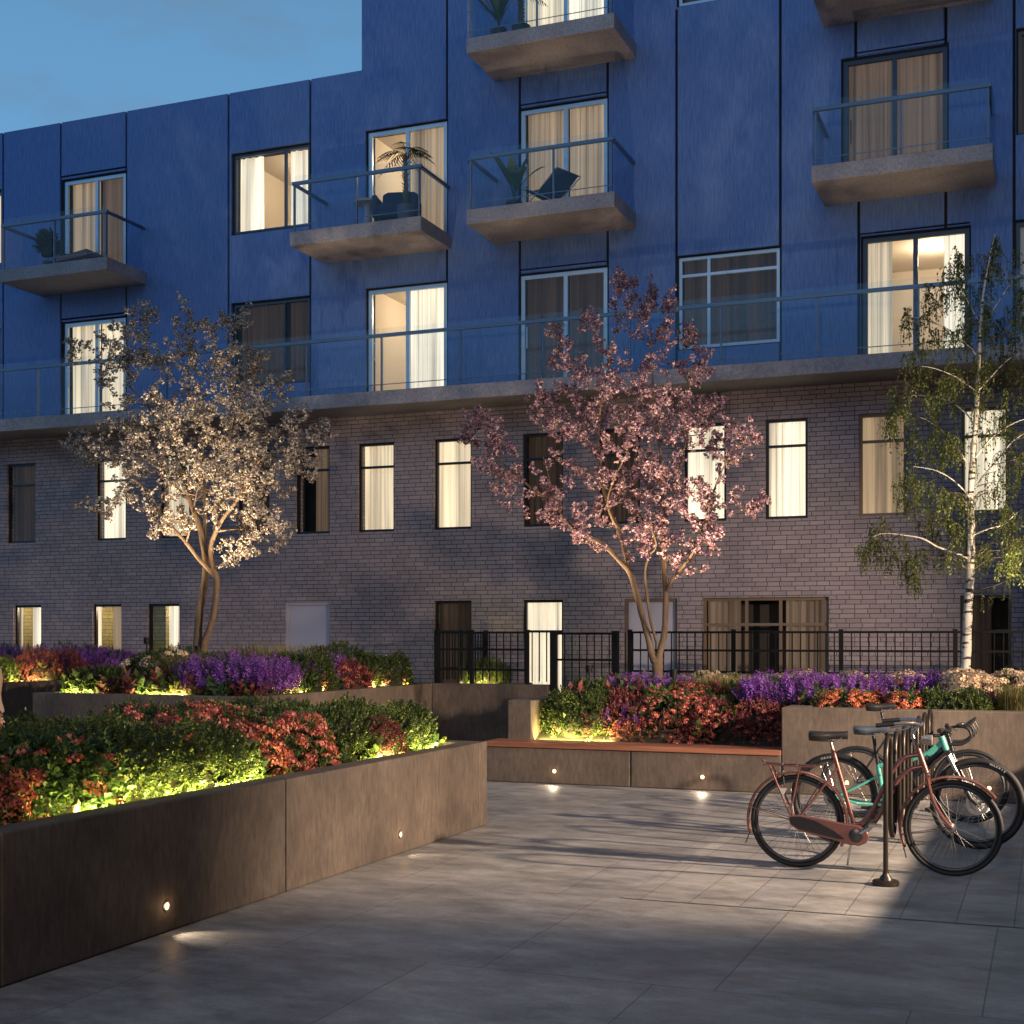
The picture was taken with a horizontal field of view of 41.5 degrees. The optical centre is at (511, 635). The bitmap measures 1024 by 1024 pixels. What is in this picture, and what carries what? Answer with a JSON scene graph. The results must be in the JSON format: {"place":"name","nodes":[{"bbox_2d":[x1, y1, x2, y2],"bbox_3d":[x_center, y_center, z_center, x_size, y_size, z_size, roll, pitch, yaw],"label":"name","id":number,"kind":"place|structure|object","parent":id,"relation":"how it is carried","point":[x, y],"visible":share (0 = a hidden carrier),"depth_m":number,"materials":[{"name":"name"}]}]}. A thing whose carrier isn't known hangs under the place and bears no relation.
{"place":"outdoors","nodes":[
{"label":"outdoors","id":0,"kind":"place"},
{"bbox_2d":[0,0,361,133],"label":"sky","id":1,"kind":"structure","parent":0,"point":[61,61],"materials":[{"name":"blue"}]},
{"bbox_2d":[0,0,1023,691],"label":"apartment building","id":2,"kind":"structure","parent":0,"point":[796,200],"depth_m":24.58,"materials":[{"name":"blue"}]},
{"bbox_2d":[9,463,34,542],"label":"window","id":3,"kind":"structure","parent":2,"relation":"in","point":[24,485],"depth_m":29.16,"materials":[{"name":"black glass"}]},
{"bbox_2d":[16,605,40,654],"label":"window","id":4,"kind":"structure","parent":2,"relation":"in","point":[30,614],"depth_m":29.12,"materials":[{"name":"black"}]},
{"bbox_2d":[32,227,63,263],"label":"potted plant","id":5,"kind":"object","parent":2,"relation":"on","point":[43,240],"visible":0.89,"depth_m":27.63,"materials":[{"name":"green plant"}]},
{"bbox_2d":[56,249,103,262],"bbox_3d":[-8.811,-7.611,27.507,0.887,0.300,0.560,0,0,22],"label":"lounger","id":6,"kind":"object","parent":2,"relation":"on","point":[78,257],"visible":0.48,"depth_m":27.25,"materials":[{"name":"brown wood"}]},
{"bbox_2d":[65,318,125,413],"bbox_3d":[-8.640,-5.540,28.515,1.620,2.140,0.540,0,0,22],"label":"balcony door","id":7,"kind":"structure","parent":2,"relation":"in","point":[85,390],"depth_m":28.53,"materials":[{"name":"blue"}]},
{"bbox_2d":[65,173,125,263],"bbox_3d":[-8.640,-8.520,28.515,1.620,2.180,0.540,0,0,22],"label":"balcony door","id":8,"kind":"structure","parent":2,"relation":"in","point":[91,194],"depth_m":28.40,"materials":[{"name":"blue"}]},
{"bbox_2d":[98,458,124,540],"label":"window","id":9,"kind":"structure","parent":2,"relation":"in","point":[115,530],"depth_m":28.30,"materials":[{"name":"black"}]},
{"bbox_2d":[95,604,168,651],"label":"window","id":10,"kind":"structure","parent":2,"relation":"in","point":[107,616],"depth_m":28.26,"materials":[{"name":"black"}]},
{"bbox_2d":[149,604,178,660],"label":"window","id":11,"kind":"structure","parent":2,"relation":"in","point":[173,608],"depth_m":27.74,"materials":[{"name":"black"}]},
{"bbox_2d":[162,454,188,538],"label":"window","id":12,"kind":"structure","parent":2,"relation":"in","point":[181,500],"depth_m":27.71,"materials":[{"name":"black"}]},
{"bbox_2d":[239,450,268,534],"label":"window","id":13,"kind":"structure","parent":2,"relation":"in","point":[258,526],"depth_m":27.01,"materials":[{"name":"black"}]},
{"bbox_2d":[234,298,309,385],"bbox_3d":[-4.656,-5.785,26.951,1.780,1.670,0.500,0,0,22],"label":"window","id":14,"kind":"structure","parent":2,"relation":"in","point":[283,322],"depth_m":26.87,"materials":[{"name":"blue glass"}]},
{"bbox_2d":[234,145,309,234],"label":"window","id":15,"kind":"structure","parent":2,"relation":"in","point":[266,182],"depth_m":27.06,"materials":[{"name":"blue"}]},
{"bbox_2d":[286,602,329,652],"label":"door","id":16,"kind":"structure","parent":2,"relation":"in","point":[308,622],"depth_m":26.41,"materials":[{"name":"grey"}]},
{"bbox_2d":[297,446,329,533],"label":"window","id":17,"kind":"structure","parent":2,"relation":"in","point":[316,496],"depth_m":26.52,"materials":[{"name":"black"}]},
{"bbox_2d":[359,442,393,531],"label":"window","id":18,"kind":"structure","parent":2,"relation":"in","point":[379,457],"depth_m":26.01,"materials":[{"name":"black"}]},
{"bbox_2d":[372,192,417,220],"bbox_3d":[-2.109,-7.861,24.892,0.820,0.800,0.700,0,0,7],"label":"armchair","id":19,"kind":"object","parent":2,"relation":"on","point":[391,200],"visible":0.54,"depth_m":24.59,"materials":[{"name":"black fabric"}]},
{"bbox_2d":[377,142,434,217],"bbox_3d":[-1.969,-8.166,24.489,1.004,1.410,1.070,0,0,-29],"label":"potted palm","id":20,"kind":"object","parent":2,"relation":"on","point":[405,205],"visible":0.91,"depth_m":24.46,"materials":[{"name":"green plant"}]},
{"bbox_2d":[369,121,446,232],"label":"balcony door","id":21,"kind":"structure","parent":2,"relation":"in","point":[432,138],"depth_m":25.70,"materials":[{"name":"blue"}]},
{"bbox_2d":[435,438,470,529],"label":"window","id":22,"kind":"structure","parent":2,"relation":"in","point":[453,484],"depth_m":25.41,"materials":[{"name":"black"}]},
{"bbox_2d":[435,601,470,682],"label":"glazed door","id":23,"kind":"structure","parent":2,"relation":"in","point":[454,615],"depth_m":25.41,"materials":[{"name":"black glass"}]},
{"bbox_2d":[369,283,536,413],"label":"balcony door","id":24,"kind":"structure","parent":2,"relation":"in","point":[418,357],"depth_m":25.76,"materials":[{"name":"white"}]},
{"bbox_2d":[483,0,516,33],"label":"potted plant","id":25,"kind":"object","parent":2,"relation":"on","point":[498,7],"visible":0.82,"depth_m":23.81,"materials":[{"name":"green plant"}]},
{"bbox_2d":[491,152,545,204],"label":"potted plant","id":26,"kind":"object","parent":2,"relation":"on","point":[513,174],"visible":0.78,"depth_m":23.90,"materials":[{"name":"green plant"}]},
{"bbox_2d":[524,432,562,526],"bbox_3d":[0.678,-2.830,24.829,0.820,1.740,0.500,0,0,22],"label":"window","id":27,"kind":"structure","parent":2,"relation":"in","point":[539,444],"depth_m":24.77,"materials":[{"name":"black"}]},
{"bbox_2d":[524,600,562,691],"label":"glazed door","id":28,"kind":"structure","parent":2,"relation":"in","point":[542,616],"depth_m":24.75,"materials":[{"name":"black"}]},
{"bbox_2d":[522,167,580,201],"bbox_3d":[0.680,-7.751,23.727,0.860,0.593,0.678,0,0,42],"label":"sling chair","id":29,"kind":"object","parent":2,"relation":"on","point":[564,179],"visible":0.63,"depth_m":23.56,"materials":[{"name":"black fabric"}]},
{"bbox_2d":[521,267,606,379],"bbox_3d":[1.023,-5.535,24.669,1.700,2.130,0.540,0,0,22],"label":"balcony door","id":30,"kind":"structure","parent":2,"relation":"in","point":[560,294],"depth_m":24.66,"materials":[{"name":"grey"}]},
{"bbox_2d":[521,98,606,202],"bbox_3d":[1.023,-8.525,24.669,1.700,2.190,0.540,0,0,22],"label":"balcony door","id":31,"kind":"structure","parent":2,"relation":"in","point":[587,120],"depth_m":24.55,"materials":[{"name":"blue"}]},
{"bbox_2d":[523,0,606,26],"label":"balcony door","id":32,"kind":"structure","parent":2,"relation":"in","point":[555,7],"depth_m":24.66,"materials":[{"name":"blue"}]},
{"bbox_2d":[600,428,639,523],"bbox_3d":[2.020,-2.830,24.294,0.810,1.740,0.500,0,0,22],"label":"window","id":33,"kind":"structure","parent":2,"relation":"in","point":[621,514],"depth_m":24.23,"materials":[{"name":"black"}]},
{"bbox_2d":[625,598,676,678],"bbox_3d":[2.461,0.500,23.846,0.960,2.300,0.087,0,0,22],"label":"door","id":34,"kind":"structure","parent":2,"relation":"in","point":[632,619],"depth_m":23.85,"materials":[{"name":"grey"}]},
{"bbox_2d":[685,423,725,521],"bbox_3d":[3.460,-2.830,23.721,0.790,1.740,0.500,0,0,22],"label":"window","id":35,"kind":"structure","parent":2,"relation":"in","point":[696,464],"depth_m":23.64,"materials":[{"name":"black"}]},
{"bbox_2d":[679,248,779,349],"bbox_3d":[3.837,-5.800,23.572,1.800,1.640,0.500,0,0,22],"label":"window","id":36,"kind":"structure","parent":2,"relation":"in","point":[747,275],"depth_m":23.47,"materials":[{"name":"grey"}]},
{"bbox_2d":[703,597,828,675],"bbox_3d":[4.422,0.500,23.339,2.200,2.340,0.500,0,0,22],"label":"glazed door","id":37,"kind":"structure","parent":2,"relation":"in","point":[767,613],"depth_m":23.45,"materials":[{"name":"brown"}]},
{"bbox_2d":[766,418,807,518],"bbox_3d":[4.766,-2.830,23.202,0.760,1.740,0.500,0,0,22],"label":"window","id":38,"kind":"structure","parent":2,"relation":"in","point":[786,439],"depth_m":23.11,"materials":[{"name":"black"}]},
{"bbox_2d":[859,412,905,515],"bbox_3d":[6.234,-2.830,22.618,0.800,1.740,0.500,0,0,22],"label":"window","id":39,"kind":"structure","parent":2,"relation":"in","point":[878,467],"depth_m":22.54,"materials":[{"name":"brown"}]},
{"bbox_2d":[843,46,946,161],"bbox_3d":[6.403,-8.525,22.529,1.700,2.190,0.540,0,0,22],"label":"balcony door","id":40,"kind":"structure","parent":2,"relation":"in","point":[872,127],"depth_m":22.43,"materials":[{"name":"beige"}]},
{"bbox_2d":[860,227,1023,382],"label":"balcony door","id":41,"kind":"structure","parent":2,"relation":"in","point":[908,259],"depth_m":22.58,"materials":[{"name":"white"}]},
{"bbox_2d":[962,406,1008,512],"bbox_3d":[7.721,-2.830,22.026,0.760,1.740,0.500,0,0,22],"label":"window","id":42,"kind":"structure","parent":2,"relation":"in","point":[966,422],"depth_m":21.92,"materials":[{"name":"black"}]},
{"bbox_2d":[960,595,1010,678],"bbox_3d":[7.730,0.500,22.023,0.820,2.340,0.500,0,0,22],"label":"glazed door","id":43,"kind":"structure","parent":2,"relation":"in","point":[998,615],"depth_m":22.00,"materials":[{"name":"black"}]},
{"bbox_2d":[1016,222,1023,342],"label":"window","id":44,"kind":"structure","parent":2,"relation":"in","point":[1021,224],"depth_m":21.61,"materials":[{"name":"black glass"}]},
{"bbox_2d":[1018,31,1023,133],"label":"window","id":45,"kind":"structure","parent":2,"relation":"in","point":[1020,39],"depth_m":21.60,"materials":[{"name":"brown"}]},
{"bbox_2d":[0,781,1023,1023],"bbox_3d":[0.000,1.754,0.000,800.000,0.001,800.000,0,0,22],"label":"ground","id":46,"kind":"structure","parent":0,"point":[516,909],"depth_m":7.48,"materials":[{"name":"grey concrete"}]},
{"bbox_2d":[1,680,66,736],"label":"planter","id":47,"kind":"object","parent":46,"relation":"on","point":[16,697],"visible":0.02,"depth_m":23.13,"materials":[{"name":"brown concrete"}]},
{"bbox_2d":[0,653,22,681],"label":"shrub","id":48,"kind":"object","parent":47,"relation":"in","point":[7,664],"visible":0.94,"depth_m":23.27,"materials":[{"name":"green plant"}]},
{"bbox_2d":[12,644,87,680],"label":"shrub","id":49,"kind":"object","parent":47,"relation":"in","point":[36,671],"visible":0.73,"depth_m":24.26,"materials":[{"name":"red plant"}]},
{"bbox_2d":[0,640,132,667],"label":"salvia clump","id":50,"kind":"object","parent":47,"relation":"in","point":[4,649],"visible":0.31,"depth_m":26.08,"materials":[{"name":"purple plant"}]},
{"bbox_2d":[63,645,136,669],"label":"salvia clump","id":51,"kind":"object","parent":47,"relation":"in","point":[96,655],"visible":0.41,"depth_m":25.60,"materials":[{"name":"purple plant"}]},
{"bbox_2d":[33,683,431,738],"bbox_3d":[-4.002,1.272,20.642,3.600,0.955,5.400,0,0,22],"label":"planter","id":52,"kind":"object","parent":46,"relation":"on","point":[72,705],"visible":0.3,"depth_m":18.66,"materials":[{"name":"brown concrete"}]},
{"bbox_2d":[66,663,121,692],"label":"shrub","id":53,"kind":"object","parent":52,"relation":"in","point":[85,671],"visible":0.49,"depth_m":18.98,"materials":[{"name":"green plant"}]},
{"bbox_2d":[119,647,195,674],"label":"flowering shrub","id":54,"kind":"object","parent":52,"relation":"in","point":[127,663],"visible":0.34,"depth_m":19.43,"materials":[{"name":"white plant"}]},
{"bbox_2d":[140,647,224,692],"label":"flowering shrub","id":55,"kind":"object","parent":52,"relation":"in","point":[172,663],"depth_m":18.75,"materials":[{"name":"plant"}]},
{"bbox_2d":[57,291,337,656],"bbox_3d":[-5.047,-2.576,21.393,3.166,5.900,5.258,0,0,-34],"label":"blossom tree","id":56,"kind":"object","parent":52,"relation":"in","point":[243,477],"visible":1,"depth_m":21.07,"materials":[{"name":"white plant"}]},
{"bbox_2d":[58,662,414,695],"bbox_3d":[-4.022,0.661,20.553,3.605,0.568,5.358,0,0,22],"label":"ground cover","id":57,"kind":"object","parent":52,"relation":"in","point":[159,680],"visible":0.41,"depth_m":18.45,"materials":[{"name":"green plant"}]},
{"bbox_2d":[166,647,306,695],"bbox_3d":[-3.808,0.533,18.701,1.901,0.749,1.725,0,0,22],"label":"salvia clump","id":58,"kind":"object","parent":52,"relation":"in","point":[277,673],"visible":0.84,"depth_m":18.28,"materials":[{"name":"purple plant"}]},
{"bbox_2d":[214,642,340,661],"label":"ornamental grass","id":59,"kind":"object","parent":52,"relation":"in","point":[258,649],"depth_m":21.57,"materials":[{"name":"plant"}]},
{"bbox_2d":[270,648,339,692],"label":"shrub","id":60,"kind":"object","parent":52,"relation":"in","point":[320,658],"visible":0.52,"depth_m":19.31,"materials":[{"name":"green plant"}]},
{"bbox_2d":[258,649,352,681],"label":"salvia clump","id":61,"kind":"object","parent":52,"relation":"in","point":[336,658],"visible":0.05,"depth_m":20.30,"materials":[{"name":"purple plant"}]},
{"bbox_2d":[300,638,370,663],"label":"shrub","id":62,"kind":"object","parent":52,"relation":"in","point":[356,652],"visible":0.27,"depth_m":21.63,"materials":[{"name":"green plant"}]},
{"bbox_2d":[333,658,373,688],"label":"flowering shrub","id":63,"kind":"object","parent":52,"relation":"in","point":[350,681],"visible":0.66,"depth_m":20.38,"materials":[{"name":"red plant"}]},
{"bbox_2d":[354,647,416,685],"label":"shrub","id":64,"kind":"object","parent":52,"relation":"in","point":[394,675],"visible":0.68,"depth_m":21.54,"materials":[{"name":"green plant"}]},
{"bbox_2d":[0,739,486,986],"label":"planter","id":65,"kind":"object","parent":46,"relation":"on","point":[78,886],"visible":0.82,"depth_m":8.37,"materials":[{"name":"brown concrete"}]},
{"bbox_2d":[0,755,38,825],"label":"flowering shrub","id":66,"kind":"object","parent":65,"relation":"in","point":[11,797],"visible":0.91,"depth_m":7.30,"materials":[{"name":"red plant"}]},
{"bbox_2d":[0,721,136,823],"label":"flowering shrub","id":67,"kind":"object","parent":65,"relation":"in","point":[52,789],"visible":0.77,"depth_m":7.72,"materials":[{"name":"red plant"}]},
{"bbox_2d":[0,705,154,749],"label":"shrub","id":68,"kind":"object","parent":65,"relation":"in","point":[112,714],"visible":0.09,"depth_m":10.40,"materials":[{"name":"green plant"}]},
{"bbox_2d":[3,714,267,805],"bbox_3d":[-2.587,0.837,9.078,1.499,0.612,2.049,0,0,22],"label":"shrub","id":69,"kind":"object","parent":65,"relation":"in","point":[149,760],"visible":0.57,"depth_m":8.76,"materials":[{"name":"green plant"}]},
{"bbox_2d":[96,693,254,733],"bbox_3d":[-2.850,0.804,11.624,1.434,0.645,1.663,0,0,22],"label":"flowering shrub","id":70,"kind":"object","parent":65,"relation":"in","point":[151,708],"visible":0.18,"depth_m":11.32,"materials":[{"name":"red plant"}]},
{"bbox_2d":[0,729,446,824],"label":"ground cover","id":71,"kind":"object","parent":65,"relation":"in","point":[347,754],"visible":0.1,"depth_m":9.64,"materials":[{"name":"green plant"}]},
{"bbox_2d":[153,700,341,783],"bbox_3d":[-2.075,0.826,10.469,1.438,0.628,1.474,0,0,22],"label":"flowering shrub","id":72,"kind":"object","parent":65,"relation":"in","point":[311,719],"visible":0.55,"depth_m":10.11,"materials":[{"name":"red plant"}]},
{"bbox_2d":[198,692,312,739],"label":"shrub","id":73,"kind":"object","parent":65,"relation":"in","point":[251,701],"visible":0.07,"depth_m":12.71,"materials":[{"name":"green plant"}]},
{"bbox_2d":[256,690,438,765],"bbox_3d":[-1.472,0.791,11.708,1.432,0.627,2.025,0,0,22],"label":"shrub","id":74,"kind":"object","parent":65,"relation":"in","point":[418,715],"visible":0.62,"depth_m":11.39,"materials":[{"name":"green plant"}]},
{"bbox_2d":[348,714,408,760],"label":"shrub","id":75,"kind":"object","parent":65,"relation":"in","point":[395,727],"visible":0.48,"depth_m":11.19,"materials":[{"name":"red plant"}]},
{"bbox_2d":[434,630,487,682],"bbox_3d":[-0.878,0.828,23.812,0.072,1.845,2.212,0,0,22],"label":"metal fence","id":76,"kind":"object","parent":46,"relation":"on","point":[485,642],"visible":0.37,"depth_m":23.78,"materials":[{"name":"black metal"}]},
{"bbox_2d":[432,683,549,740],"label":"retaining wall","id":77,"kind":"structure","parent":46,"relation":"on","point":[471,712],"depth_m":22.19,"materials":[{"name":"brown concrete"}]},
{"bbox_2d":[464,655,512,683],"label":"shrub","id":78,"kind":"object","parent":77,"relation":"in","point":[492,675],"visible":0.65,"depth_m":23.84,"materials":[{"name":"green plant"}]},
{"bbox_2d":[437,630,546,683],"bbox_3d":[-0.339,0.350,22.220,1.952,0.890,0.072,0,0,22],"label":"metal fence","id":79,"kind":"object","parent":77,"relation":"on","point":[470,649],"visible":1,"depth_m":22.28,"materials":[{"name":"black metal"}]},
{"bbox_2d":[486,738,781,792],"bbox_3d":[1.400,1.510,15.818,3.565,0.480,0.480,0,0,22],"label":"bench","id":80,"kind":"object","parent":46,"relation":"on","point":[683,766],"visible":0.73,"depth_m":15.61,"materials":[{"name":"brown concrete"}]},
{"bbox_2d":[508,695,1023,803],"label":"planter","id":81,"kind":"object","parent":46,"relation":"on","point":[999,736],"visible":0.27,"depth_m":14.67,"materials":[{"name":"brown concrete"}]},
{"bbox_2d":[539,683,621,740],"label":"shrub","id":82,"kind":"object","parent":81,"relation":"in","point":[573,729],"visible":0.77,"depth_m":16.57,"materials":[{"name":"green plant"}]},
{"bbox_2d":[567,673,633,702],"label":"shrub","id":83,"kind":"object","parent":81,"relation":"in","point":[586,682],"visible":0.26,"depth_m":17.50,"materials":[{"name":"green plant"}]},
{"bbox_2d":[457,263,771,681],"bbox_3d":[1.291,-2.166,18.484,3.501,6.167,3.105,0,0,-22],"label":"blossom tree","id":84,"kind":"object","parent":81,"relation":"in","point":[602,475],"visible":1,"depth_m":18.70,"materials":[{"name":"pink plant"}]},
{"bbox_2d":[592,685,665,737],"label":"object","id":85,"kind":"object","parent":81,"relation":"in","point":[621,695],"visible":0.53,"depth_m":16.47,"materials":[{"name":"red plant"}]},
{"bbox_2d":[605,670,702,704],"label":"salvia clump","id":86,"kind":"object","parent":81,"relation":"in","point":[663,682],"visible":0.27,"depth_m":17.61,"materials":[{"name":"purple plant"}]},
{"bbox_2d":[607,711,710,743],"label":"shrub","id":87,"kind":"object","parent":81,"relation":"in","point":[663,736],"visible":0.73,"depth_m":16.15,"materials":[{"name":"red plant"}]},
{"bbox_2d":[626,683,713,741],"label":"flowering shrub","id":88,"kind":"object","parent":81,"relation":"in","point":[648,699],"visible":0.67,"depth_m":16.22,"materials":[{"name":"red plant"}]},
{"bbox_2d":[688,673,755,694],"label":"ornamental grass","id":89,"kind":"object","parent":81,"relation":"in","point":[727,680],"depth_m":17.18,"materials":[{"name":"green plant"}]},
{"bbox_2d":[678,693,786,745],"bbox_3d":[2.706,0.995,16.183,1.572,0.641,1.148,0,0,22],"label":"shrub","id":90,"kind":"object","parent":81,"relation":"in","point":[768,733],"visible":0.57,"depth_m":15.82,"materials":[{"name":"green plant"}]},
{"bbox_2d":[539,670,1022,741],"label":"ground cover","id":91,"kind":"object","parent":81,"relation":"in","point":[718,692],"visible":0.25,"depth_m":16.41,"materials":[{"name":"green plant"}]},
{"bbox_2d":[732,667,838,714],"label":"salvia clump","id":92,"kind":"object","parent":81,"relation":"in","point":[756,684],"visible":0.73,"depth_m":16.13,"materials":[{"name":"purple plant"}]},
{"bbox_2d":[763,668,926,684],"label":"flowering shrub","id":93,"kind":"object","parent":81,"relation":"in","point":[851,673],"visible":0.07,"depth_m":18.74,"materials":[{"name":"plant"}]},
{"bbox_2d":[809,685,883,707],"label":"flowering shrub","id":94,"kind":"object","parent":81,"relation":"in","point":[820,700],"visible":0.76,"depth_m":15.24,"materials":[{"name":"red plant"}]},
{"bbox_2d":[806,668,987,699],"bbox_3d":[4.598,0.643,16.232,2.218,0.527,1.349,0,0,22],"label":"salvia clump","id":95,"kind":"object","parent":81,"relation":"in","point":[857,681],"visible":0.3,"depth_m":15.96,"materials":[{"name":"purple plant"}]},
{"bbox_2d":[885,686,925,708],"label":"flowering shrub","id":96,"kind":"object","parent":81,"relation":"in","point":[901,702],"visible":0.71,"depth_m":14.93,"materials":[{"name":"orange plant"}]},
{"bbox_2d":[854,235,1023,669],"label":"birch tree","id":97,"kind":"object","parent":81,"relation":"in","point":[967,499],"visible":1,"depth_m":17.22,"materials":[{"name":"green plant"}]},
{"bbox_2d":[913,684,997,709],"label":"shrub","id":98,"kind":"object","parent":81,"relation":"in","point":[971,694],"visible":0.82,"depth_m":14.77,"materials":[{"name":"green plant"}]},
{"bbox_2d":[939,665,1023,703],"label":"flowering shrub","id":99,"kind":"object","parent":81,"relation":"in","point":[961,678],"visible":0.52,"depth_m":15.28,"materials":[{"name":"beige plant"}]},
{"bbox_2d":[991,683,1023,710],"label":"ornamental grass","id":100,"kind":"object","parent":81,"relation":"in","point":[1010,700],"depth_m":14.62,"materials":[{"name":"plant"}]},
{"bbox_2d":[625,629,1023,676],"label":"metal fence","id":101,"kind":"object","parent":46,"relation":"on","point":[733,650],"visible":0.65,"depth_m":20.30,"materials":[{"name":"black metal"}]},
{"bbox_2d":[549,631,619,694],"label":"metal gate","id":102,"kind":"structure","parent":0,"point":[554,659],"depth_m":21.66,"materials":[{"name":"black metal"}]},
{"bbox_2d":[621,794,1023,927],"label":"pavement","id":103,"kind":"structure","parent":0,"point":[731,868],"depth_m":9.82,"materials":[{"name":"grey concrete"}]},
{"bbox_2d":[745,718,1003,875],"bbox_3d":[2.663,1.184,10.031,1.859,1.132,0.573,0,0,20],"label":"bicycle","id":104,"kind":"object","parent":103,"relation":"on","point":[840,832],"visible":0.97,"depth_m":10.03,"materials":[{"name":"red metal"}]},
{"bbox_2d":[872,709,935,886],"bbox_3d":[3.407,1.226,11.457,0.184,1.048,4.434,0,0,22],"label":"bicycle rack","id":105,"kind":"object","parent":103,"relation":"on","point":[900,747],"visible":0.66,"depth_m":10.11,"materials":[{"name":"grey metal"}]},
{"bbox_2d":[791,723,1023,848],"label":"bicycle","id":106,"kind":"object","parent":103,"relation":"on","point":[937,750],"visible":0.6,"depth_m":11.18,"materials":[{"name":"teal metal"}]},
{"bbox_2d":[821,703,1009,822],"bbox_3d":[3.798,1.197,12.803,1.720,1.106,0.441,0,0,22],"label":"bicycle","id":107,"kind":"object","parent":103,"relation":"on","point":[944,762],"visible":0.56,"depth_m":12.69,"materials":[{"name":"black metal"}]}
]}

